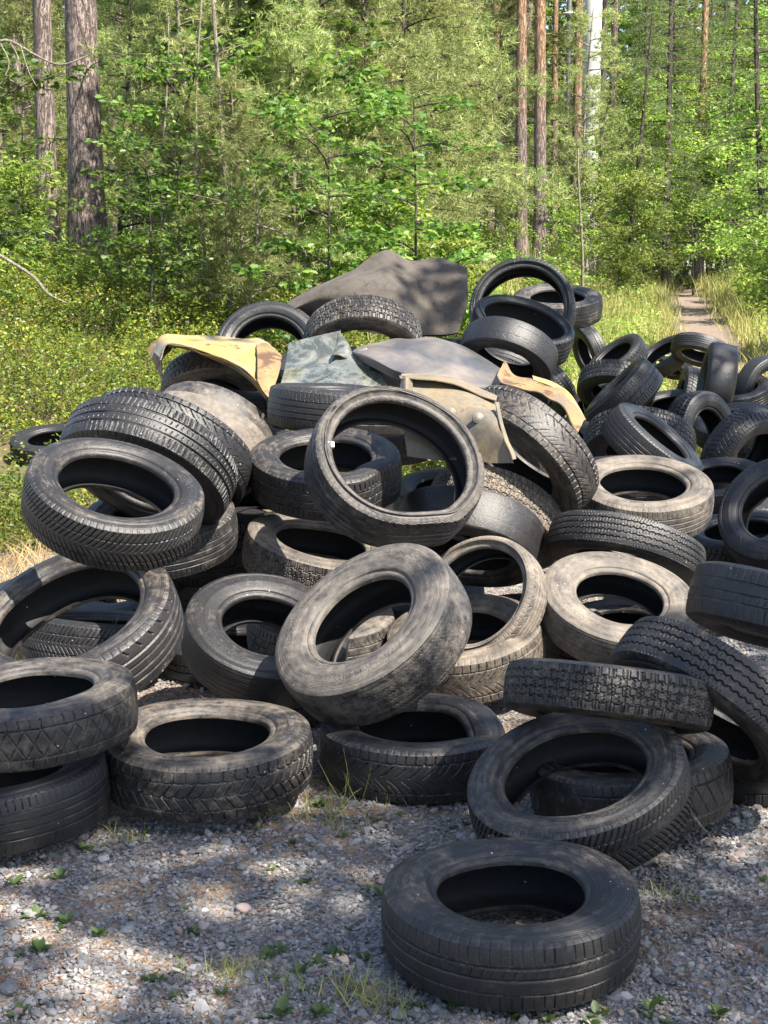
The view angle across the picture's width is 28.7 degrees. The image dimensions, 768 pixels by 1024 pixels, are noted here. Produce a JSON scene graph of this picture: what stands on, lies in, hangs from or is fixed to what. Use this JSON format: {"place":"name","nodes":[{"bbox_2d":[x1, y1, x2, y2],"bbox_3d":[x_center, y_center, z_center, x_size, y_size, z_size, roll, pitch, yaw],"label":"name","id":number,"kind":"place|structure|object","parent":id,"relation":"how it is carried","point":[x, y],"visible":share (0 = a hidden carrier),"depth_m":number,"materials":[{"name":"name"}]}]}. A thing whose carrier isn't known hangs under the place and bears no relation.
{"place":"outdoors","nodes":[
{"label":"outdoors","id":0,"kind":"place"},
{"bbox_2d":[0,548,767,1023],"bbox_3d":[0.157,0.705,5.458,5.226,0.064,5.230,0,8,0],"label":"gravel","id":1,"kind":"structure","parent":0,"point":[174,1012],"depth_m":3.58,"materials":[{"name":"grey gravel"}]},
{"bbox_2d":[0,752,110,856],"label":"tyre","id":2,"kind":"object","parent":1,"relation":"on","point":[42,808],"visible":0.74,"depth_m":3.97,"materials":[{"name":"rubber"}]},
{"bbox_2d":[0,657,138,772],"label":"tyre","id":3,"kind":"object","parent":2,"relation":"on","point":[57,711],"visible":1,"depth_m":4.06,"materials":[{"name":"rubber"}]},
{"bbox_2d":[0,555,183,692],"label":"tyre","id":4,"kind":"object","parent":3,"relation":"on","point":[142,644],"visible":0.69,"depth_m":4.97,"materials":[{"name":"rubber"}]},
{"bbox_2d":[21,437,204,571],"bbox_3d":[-0.907,-0.034,5.021,0.612,0.191,0.602,28,31,20],"label":"tyre","id":5,"kind":"object","parent":4,"relation":"on","point":[57,519],"visible":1,"depth_m":4.89,"materials":[{"name":"rubber"}]},
{"bbox_2d":[104,698,312,822],"bbox_3d":[-0.517,0.718,4.419,0.619,0.193,0.637,-5,13,-22],"label":"tyre","id":6,"kind":"object","parent":1,"relation":"on","point":[203,760],"visible":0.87,"depth_m":4.22,"materials":[{"name":"rubber"}]},
{"bbox_2d":[381,835,641,1011],"bbox_3d":[0.285,0.914,3.386,0.584,0.180,0.599,-1,11,0],"label":"tyre","id":7,"kind":"object","parent":1,"relation":"on","point":[437,942],"visible":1,"depth_m":3.22,"materials":[{"name":"rubber"}]},
{"bbox_2d":[0,246,767,1023],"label":"ground","id":8,"kind":"structure","parent":0,"point":[696,314],"depth_m":3.80,"materials":[{"name":"grey gravel"}]},
{"bbox_2d":[0,147,76,267],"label":"bush","id":9,"kind":"object","parent":8,"relation":"on","point":[20,177],"visible":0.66,"depth_m":20.42,"materials":[{"name":"green plant"}]},
{"bbox_2d":[26,0,61,255],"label":"pine tree","id":10,"kind":"object","parent":8,"relation":"on","point":[43,48],"visible":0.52,"depth_m":22.26,"materials":[{"name":"brown plant"}]},
{"bbox_2d":[0,46,103,302],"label":"young oak","id":11,"kind":"object","parent":8,"relation":"on","point":[35,229],"visible":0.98,"depth_m":14.62,"materials":[{"name":"green plant"}]},
{"bbox_2d":[0,0,118,244],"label":"young pine","id":12,"kind":"object","parent":8,"relation":"on","point":[11,16],"visible":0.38,"depth_m":25.13,"materials":[{"name":"green plant"}]},
{"bbox_2d":[18,0,110,271],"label":"pine tree","id":13,"kind":"object","parent":8,"relation":"on","point":[83,104],"visible":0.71,"depth_m":20.75,"materials":[{"name":"brown plant"}]},
{"bbox_2d":[12,0,215,248],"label":"young pine","id":14,"kind":"object","parent":8,"relation":"on","point":[141,9],"visible":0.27,"depth_m":26.80,"materials":[{"name":"green plant"}]},
{"bbox_2d":[61,131,251,341],"bbox_3d":[-2.361,-2.640,14.670,1.674,2.118,1.662,6,10,34],"label":"young oak","id":15,"kind":"object","parent":8,"relation":"on","point":[163,234],"visible":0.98,"depth_m":14.66,"materials":[{"name":"green plant"}]},
{"bbox_2d":[80,45,280,312],"bbox_3d":[-2.211,-3.453,16.093,2.226,2.831,2.163,-1,9,-5],"label":"young oak","id":16,"kind":"object","parent":8,"relation":"on","point":[179,184],"visible":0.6,"depth_m":15.90,"materials":[{"name":"green plant"}]},
{"bbox_2d":[76,0,309,279],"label":"young pine","id":17,"kind":"object","parent":8,"relation":"on","point":[190,125],"visible":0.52,"depth_m":16.57,"materials":[{"name":"green plant"}]},
{"bbox_2d":[163,624,248,690],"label":"tyre","id":18,"kind":"object","parent":8,"relation":"on","point":[176,670],"visible":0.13,"depth_m":5.75,"materials":[{"name":"rubber"}]},
{"bbox_2d":[21,609,134,658],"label":"tyre","id":19,"kind":"object","parent":18,"relation":"on","point":[73,632],"visible":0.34,"depth_m":5.46,"materials":[{"name":"rubber"}]},
{"bbox_2d":[87,500,237,578],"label":"tyre","id":20,"kind":"object","parent":19,"relation":"on","point":[215,544],"visible":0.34,"depth_m":5.71,"materials":[{"name":"rubber"}]},
{"bbox_2d":[59,395,237,524],"bbox_3d":[-0.880,-0.178,5.610,0.682,0.200,0.674,-7,-37,41],"label":"tyre","id":21,"kind":"object","parent":20,"relation":"on","point":[200,454],"visible":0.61,"depth_m":5.36,"materials":[{"name":"rubber"}]},
{"bbox_2d":[104,387,253,506],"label":"tyre","id":22,"kind":"object","parent":20,"relation":"on","point":[230,439],"visible":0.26,"depth_m":5.77,"materials":[{"name":"rubber"}]},
{"bbox_2d":[246,608,394,660],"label":"tyre","id":23,"kind":"object","parent":18,"relation":"on","point":[368,636],"visible":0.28,"depth_m":5.51,"materials":[{"name":"rubber"}]},
{"bbox_2d":[242,513,377,587],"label":"tyre","id":24,"kind":"object","parent":23,"relation":"on","point":[310,553],"visible":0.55,"depth_m":5.87,"materials":[{"name":"rubber"}]},
{"bbox_2d":[250,428,401,520],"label":"tyre","id":25,"kind":"object","parent":24,"relation":"on","point":[368,464],"visible":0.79,"depth_m":5.93,"materials":[{"name":"rubber"}]},
{"bbox_2d":[267,383,403,436],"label":"tyre","id":26,"kind":"object","parent":25,"relation":"on","point":[295,406],"visible":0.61,"depth_m":6.38,"materials":[{"name":"rubber"}]},
{"bbox_2d":[265,346,388,404],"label":"tyre","id":27,"kind":"object","parent":26,"relation":"on","point":[282,368],"visible":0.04,"depth_m":7.62,"materials":[{"name":"rubber"}]},
{"bbox_2d":[303,295,421,380],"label":"tyre","id":28,"kind":"object","parent":27,"relation":"on","point":[391,318],"visible":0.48,"depth_m":7.73,"materials":[{"name":"rubber"}]},
{"bbox_2d":[353,337,499,388],"bbox_3d":[0.222,-0.712,7.418,0.753,0.279,0.938,0,8,0],"label":"car bonnet","id":29,"kind":"object","parent":27,"relation":"on","point":[395,358],"visible":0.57,"depth_m":7.31,"materials":[{"name":"grey metal"}]},
{"bbox_2d":[281,330,387,385],"bbox_3d":[-0.240,-0.734,7.277,0.516,0.279,0.498,0,8,0],"label":"broken windscreen","id":30,"kind":"object","parent":26,"relation":"on","point":[328,358],"visible":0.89,"depth_m":7.31,"materials":[{"name":"grey glass"}]},
{"bbox_2d":[202,379,267,417],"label":"tyre","id":31,"kind":"object","parent":8,"relation":"on","point":[257,399],"visible":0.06,"depth_m":7.85,"materials":[{"name":"rubber"}]},
{"bbox_2d":[160,351,257,391],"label":"tyre","id":32,"kind":"object","parent":31,"relation":"on","point":[190,366],"visible":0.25,"depth_m":8.00,"materials":[{"name":"rubber"}]},
{"bbox_2d":[148,333,281,398],"bbox_3d":[-0.769,-0.760,7.713,1.125,0.304,0.533,8,12,43],"label":"car wing","id":33,"kind":"object","parent":32,"relation":"on","point":[256,362],"visible":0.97,"depth_m":7.65,"materials":[{"name":"yellow paint"}]},
{"bbox_2d":[84,0,389,290],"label":"young oak","id":34,"kind":"object","parent":8,"relation":"on","point":[187,4],"visible":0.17,"depth_m":17.55,"materials":[{"name":"green plant"}]},
{"bbox_2d":[160,63,322,306],"bbox_3d":[-1.428,-3.110,15.139,1.604,2.792,1.854,-2,8,10],"label":"young pine","id":35,"kind":"object","parent":8,"relation":"on","point":[243,122],"visible":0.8,"depth_m":15.05,"materials":[{"name":"green plant"}]},
{"bbox_2d":[0,234,499,530],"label":"bilberry shoots","id":36,"kind":"object","parent":8,"relation":"on","point":[155,246],"visible":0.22,"depth_m":14.30,"materials":[{"name":"green plant"}]},
{"bbox_2d":[105,0,399,240],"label":"young pine","id":37,"kind":"object","parent":8,"relation":"on","point":[144,83],"visible":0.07,"depth_m":19.21,"materials":[{"name":"green plant"}]},
{"bbox_2d":[139,0,415,273],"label":"young oak","id":38,"kind":"object","parent":8,"relation":"on","point":[364,72],"visible":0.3,"depth_m":16.97,"materials":[{"name":"green plant"}]},
{"bbox_2d":[273,426,289,433],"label":"tyre","id":39,"kind":"object","parent":8,"relation":"on","point":[279,430],"depth_m":8.64,"materials":[{"name":"rubber"}]},
{"bbox_2d":[217,301,309,390],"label":"tyre","id":40,"kind":"object","parent":39,"relation":"on","point":[246,321],"visible":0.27,"depth_m":8.59,"materials":[{"name":"rubber"}]},
{"bbox_2d":[288,250,467,335],"bbox_3d":[-0.002,-1.272,8.695,1.084,0.498,0.485,-2,9,-16],"label":"carpet","id":41,"kind":"object","parent":40,"relation":"on","point":[431,294],"visible":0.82,"depth_m":8.67,"materials":[{"name":"grey fabric"}]},
{"bbox_2d":[114,0,451,255],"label":"young oak","id":42,"kind":"object","parent":8,"relation":"on","point":[341,24],"visible":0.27,"depth_m":18.47,"materials":[{"name":"green plant"}]},
{"bbox_2d":[193,0,376,297],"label":"young pine","id":43,"kind":"object","parent":8,"relation":"on","point":[287,60],"visible":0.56,"depth_m":16.42,"materials":[{"name":"green plant"}]},
{"bbox_2d":[0,241,575,553],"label":"bilberry carpet","id":44,"kind":"object","parent":8,"relation":"on","point":[20,327],"visible":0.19,"depth_m":14.40,"materials":[{"name":"green plant"}]},
{"bbox_2d":[302,83,554,295],"bbox_3d":[0.235,-3.079,16.652,2.455,3.183,2.507,-7,11,-40],"label":"young oak","id":45,"kind":"object","parent":44,"relation":"on","point":[436,229],"visible":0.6,"depth_m":16.54,"materials":[{"name":"green plant"}]},
{"bbox_2d":[222,658,356,728],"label":"tyre","id":46,"kind":"object","parent":8,"relation":"on","point":[313,721],"visible":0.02,"depth_m":5.18,"materials":[{"name":"rubber"}]},
{"bbox_2d":[181,573,348,708],"bbox_3d":[-0.416,0.443,5.229,0.574,0.180,0.593,-6,37,-26],"label":"tyre","id":47,"kind":"object","parent":46,"relation":"on","point":[219,661],"visible":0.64,"depth_m":5.10,"materials":[{"name":"rubber"}]},
{"bbox_2d":[212,89,468,342],"bbox_3d":[-0.627,-2.510,14.272,2.145,2.832,2.224,-5,10,-32],"label":"young oak","id":48,"kind":"object","parent":8,"relation":"on","point":[289,116],"visible":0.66,"depth_m":14.21,"materials":[{"name":"green plant"}]},
{"bbox_2d":[200,0,482,254],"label":"young pine","id":49,"kind":"object","parent":8,"relation":"on","point":[329,3],"visible":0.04,"depth_m":22.17,"materials":[{"name":"green plant"}]},
{"bbox_2d":[50,748,693,1023],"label":"short grass","id":50,"kind":"structure","parent":8,"relation":"on","point":[232,972],"depth_m":3.32,"materials":[{"name":"green plant"}]},
{"bbox_2d":[266,0,490,245],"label":"young pine","id":51,"kind":"object","parent":8,"relation":"on","point":[411,46],"visible":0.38,"depth_m":20.83,"materials":[{"name":"green plant"}]},
{"bbox_2d":[0,657,767,1023],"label":"seedling weeds","id":52,"kind":"object","parent":8,"relation":"on","point":[284,1007],"visible":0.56,"depth_m":3.39,"materials":[{"name":"green plant"}]},
{"bbox_2d":[0,215,767,389],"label":"understorey","id":53,"kind":"object","parent":8,"relation":"on","point":[95,270],"visible":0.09,"depth_m":24.96,"materials":[{"name":"green plant"}]},
{"bbox_2d":[409,0,593,249],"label":"young pine","id":54,"kind":"object","parent":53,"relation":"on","point":[505,11],"visible":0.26,"depth_m":44.27,"materials":[{"name":"green plant"}]},
{"bbox_2d":[384,435,427,465],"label":"tyre","id":55,"kind":"object","parent":8,"relation":"on","point":[398,442],"visible":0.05,"depth_m":8.01,"materials":[{"name":"rubber"}]},
{"bbox_2d":[399,338,460,381],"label":"tyre","id":56,"kind":"object","parent":55,"relation":"on","point":[456,340],"depth_m":8.71,"materials":[{"name":"rubber"}]},
{"bbox_2d":[486,348,554,405],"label":"tyre","id":57,"kind":"object","parent":56,"relation":"on","point":[504,354],"visible":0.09,"depth_m":8.22,"materials":[{"name":"rubber"}]},
{"bbox_2d":[459,316,557,392],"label":"tyre","id":58,"kind":"object","parent":57,"relation":"on","point":[535,348],"visible":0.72,"depth_m":7.78,"materials":[{"name":"rubber"}]},
{"bbox_2d":[469,294,574,366],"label":"tyre","id":59,"kind":"object","parent":56,"relation":"on","point":[555,327],"visible":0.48,"depth_m":8.80,"materials":[{"name":"rubber"}]},
{"bbox_2d":[319,693,504,804],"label":"tyre","id":60,"kind":"object","parent":8,"relation":"on","point":[430,748],"visible":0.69,"depth_m":4.44,"materials":[{"name":"rubber"}]},
{"bbox_2d":[275,543,471,726],"bbox_3d":[-0.037,0.383,4.712,0.638,0.203,0.619,-23,36,19],"label":"tyre","id":61,"kind":"object","parent":60,"relation":"on","point":[413,660],"visible":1,"depth_m":4.58,"materials":[{"name":"rubber"}]},
{"bbox_2d":[313,0,545,247],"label":"young pine","id":62,"kind":"object","parent":8,"relation":"on","point":[447,9],"visible":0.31,"depth_m":24.20,"materials":[{"name":"green plant"}]},
{"bbox_2d":[351,0,580,237],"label":"young pine","id":63,"kind":"object","parent":8,"relation":"on","point":[487,49],"visible":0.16,"depth_m":32.56,"materials":[{"name":"green plant"}]},
{"bbox_2d":[387,594,545,703],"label":"tyre","id":64,"kind":"object","parent":8,"relation":"on","point":[478,674],"visible":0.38,"depth_m":5.25,"materials":[{"name":"rubber"}]},
{"bbox_2d":[440,536,547,650],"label":"tyre","id":65,"kind":"object","parent":64,"relation":"on","point":[460,558],"visible":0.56,"depth_m":5.39,"materials":[{"name":"rubber"}]},
{"bbox_2d":[304,386,484,546],"bbox_3d":[0.038,-0.172,5.574,0.672,0.665,0.207,7,-37,-18],"label":"tyre","id":66,"kind":"object","parent":65,"relation":"on","point":[342,506],"visible":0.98,"depth_m":5.48,"materials":[{"name":"rubber"}]},
{"bbox_2d":[399,373,515,462],"bbox_3d":[0.276,-0.362,5.827,0.428,0.315,0.663,0,8,0],"label":"dented metal panel","id":67,"kind":"object","parent":66,"relation":"on","point":[473,408],"visible":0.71,"depth_m":5.85,"materials":[{"name":"beige metal"}]},
{"bbox_2d":[499,593,521,600],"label":"tyre","id":68,"kind":"object","parent":8,"relation":"on","point":[516,596],"visible":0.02,"depth_m":6.36,"materials":[{"name":"rubber"}]},
{"bbox_2d":[398,485,543,586],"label":"tyre","id":69,"kind":"object","parent":68,"relation":"on","point":[497,514],"visible":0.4,"depth_m":5.91,"materials":[{"name":"rubber"}]},
{"bbox_2d":[431,465,561,568],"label":"tyre","id":70,"kind":"object","parent":69,"relation":"on","point":[541,504],"visible":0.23,"depth_m":6.11,"materials":[{"name":"rubber"}]},
{"bbox_2d":[483,385,598,511],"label":"tyre","id":71,"kind":"object","parent":70,"relation":"on","point":[550,440],"visible":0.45,"depth_m":6.03,"materials":[{"name":"rubber"}]},
{"bbox_2d":[512,0,540,257],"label":"pine tree","id":72,"kind":"object","parent":8,"relation":"on","point":[521,103],"visible":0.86,"depth_m":35.92,"materials":[{"name":"orange plant"}]},
{"bbox_2d":[532,0,554,260],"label":"pine tree","id":73,"kind":"object","parent":8,"relation":"on","point":[540,53],"visible":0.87,"depth_m":37.37,"materials":[{"name":"orange plant"}]},
{"bbox_2d":[509,0,671,287],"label":"young pine","id":74,"kind":"object","parent":8,"relation":"on","point":[596,78],"visible":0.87,"depth_m":38.72,"materials":[{"name":"green plant"}]},
{"bbox_2d":[544,598,651,660],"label":"tyre","id":75,"kind":"object","parent":8,"relation":"on","point":[618,610],"visible":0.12,"depth_m":5.86,"materials":[{"name":"rubber"}]},
{"bbox_2d":[541,551,697,663],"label":"tyre","id":76,"kind":"object","parent":75,"relation":"on","point":[573,625],"visible":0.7,"depth_m":5.50,"materials":[{"name":"rubber"}]},
{"bbox_2d":[546,510,705,586],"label":"tyre","id":77,"kind":"object","parent":76,"relation":"on","point":[679,554],"visible":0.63,"depth_m":5.75,"materials":[{"name":"rubber"}]},
{"bbox_2d":[583,455,713,536],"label":"tyre","id":78,"kind":"object","parent":77,"relation":"on","point":[687,492],"visible":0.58,"depth_m":6.54,"materials":[{"name":"rubber"}]},
{"bbox_2d":[529,732,733,832],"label":"tyre","id":79,"kind":"object","parent":8,"relation":"on","point":[567,792],"visible":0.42,"depth_m":4.04,"materials":[{"name":"rubber"}]},
{"bbox_2d":[467,712,692,870],"bbox_3d":[0.506,0.727,3.913,0.572,0.181,0.582,10,36,44],"label":"tyre","id":80,"kind":"object","parent":79,"relation":"on","point":[646,819],"visible":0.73,"depth_m":3.84,"materials":[{"name":"rubber"}]},
{"bbox_2d":[503,658,713,733],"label":"tyre","id":81,"kind":"object","parent":80,"relation":"on","point":[675,702],"visible":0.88,"depth_m":3.87,"materials":[{"name":"rubber"}]},
{"bbox_2d":[586,157,678,283],"bbox_3d":[6.474,-7.383,39.250,2.469,3.852,2.643,-2,8,7],"label":"birch","id":82,"kind":"object","parent":8,"relation":"on","point":[646,259],"visible":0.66,"depth_m":39.19,"materials":[{"name":"green plant"}]},
{"bbox_2d":[575,0,690,285],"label":"spruce","id":83,"kind":"object","parent":8,"relation":"on","point":[640,138],"visible":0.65,"depth_m":39.56,"materials":[{"name":"green plant"}]},
{"bbox_2d":[547,74,731,284],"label":"birch","id":84,"kind":"object","parent":8,"relation":"on","point":[632,121],"visible":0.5,"depth_m":40.62,"materials":[{"name":"green plant"}]},
{"bbox_2d":[578,0,747,291],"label":"spruce","id":85,"kind":"object","parent":8,"relation":"on","point":[669,102],"visible":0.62,"depth_m":40.88,"materials":[{"name":"green plant"}]},
{"bbox_2d":[638,119,750,294],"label":"birch","id":86,"kind":"object","parent":8,"relation":"on","point":[691,210],"visible":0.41,"depth_m":42.91,"materials":[{"name":"green plant"}]},
{"bbox_2d":[667,391,737,456],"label":"tyre","id":87,"kind":"object","parent":8,"relation":"on","point":[711,410],"visible":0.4,"depth_m":10.14,"materials":[{"name":"rubber"}]},
{"bbox_2d":[584,358,663,421],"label":"tyre","id":88,"kind":"object","parent":87,"relation":"on","point":[639,382],"visible":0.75,"depth_m":10.09,"materials":[{"name":"rubber"}]},
{"bbox_2d":[663,0,767,280],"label":"spruce","id":89,"kind":"object","parent":8,"relation":"on","point":[733,74],"visible":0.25,"depth_m":44.85,"materials":[{"name":"green plant"}]},
{"bbox_2d":[671,0,767,299],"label":"spruce","id":90,"kind":"object","parent":8,"relation":"on","point":[755,73],"visible":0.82,"depth_m":33.08,"materials":[{"name":"green plant"}]},
{"bbox_2d":[678,74,767,257],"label":"birch","id":91,"kind":"object","parent":8,"relation":"on","point":[700,206],"visible":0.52,"depth_m":40.08,"materials":[{"name":"green plant"}]},
{"bbox_2d":[700,405,767,488],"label":"tyre","id":92,"kind":"object","parent":8,"relation":"on","point":[732,434],"visible":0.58,"depth_m":9.55,"materials":[{"name":"rubber"}]},
{"bbox_2d":[718,710,767,806],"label":"tyre","id":93,"kind":"object","parent":8,"relation":"on","point":[749,794],"visible":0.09,"depth_m":4.42,"materials":[{"name":"rubber"}]},
{"bbox_2d":[609,616,767,789],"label":"tyre","id":94,"kind":"object","parent":93,"relation":"on","point":[734,680],"visible":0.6,"depth_m":4.01,"materials":[{"name":"rubber"}]},
{"bbox_2d":[686,561,767,647],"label":"tyre","id":95,"kind":"object","parent":93,"relation":"on","point":[728,599],"visible":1,"depth_m":4.80,"materials":[{"name":"rubber"}]},
{"bbox_2d":[754,533,767,537],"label":"tyre","id":96,"kind":"object","parent":8,"relation":"on","point":[761,535],"visible":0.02,"depth_m":7.92,"materials":[{"name":"rubber"}]},
{"bbox_2d":[693,511,767,563],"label":"tyre","id":97,"kind":"object","parent":96,"relation":"on","point":[709,539],"visible":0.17,"depth_m":7.79,"materials":[{"name":"rubber"}]},
{"bbox_2d":[593,455,667,500],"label":"tyre","id":98,"kind":"object","parent":97,"relation":"on","point":[637,497],"visible":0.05,"depth_m":7.58,"materials":[{"name":"rubber"}]},
{"bbox_2d":[601,402,702,470],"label":"tyre","id":99,"kind":"object","parent":98,"relation":"on","point":[629,429],"visible":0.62,"depth_m":7.45,"materials":[{"name":"rubber"}]},
{"bbox_2d":[718,459,767,569],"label":"tyre","id":100,"kind":"object","parent":97,"relation":"on","point":[745,495],"visible":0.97,"depth_m":7.42,"materials":[{"name":"rubber"}]},
{"bbox_2d":[286,238,767,475],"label":"path grass","id":101,"kind":"structure","parent":0,"point":[719,297],"depth_m":30.95,"materials":[{"name":"green plant"}]},
{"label":"tyre","id":102,"kind":"object","parent":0,"visible":0},
{"bbox_2d":[511,417,588,458],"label":"tyre","id":103,"kind":"object","parent":102,"relation":"on","point":[582,431],"depth_m":9.52,"materials":[{"name":"rubber"}]},
{"bbox_2d":[469,257,575,327],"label":"tyre","id":104,"kind":"object","parent":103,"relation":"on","point":[492,279],"visible":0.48,"depth_m":9.70,"materials":[{"name":"rubber"}]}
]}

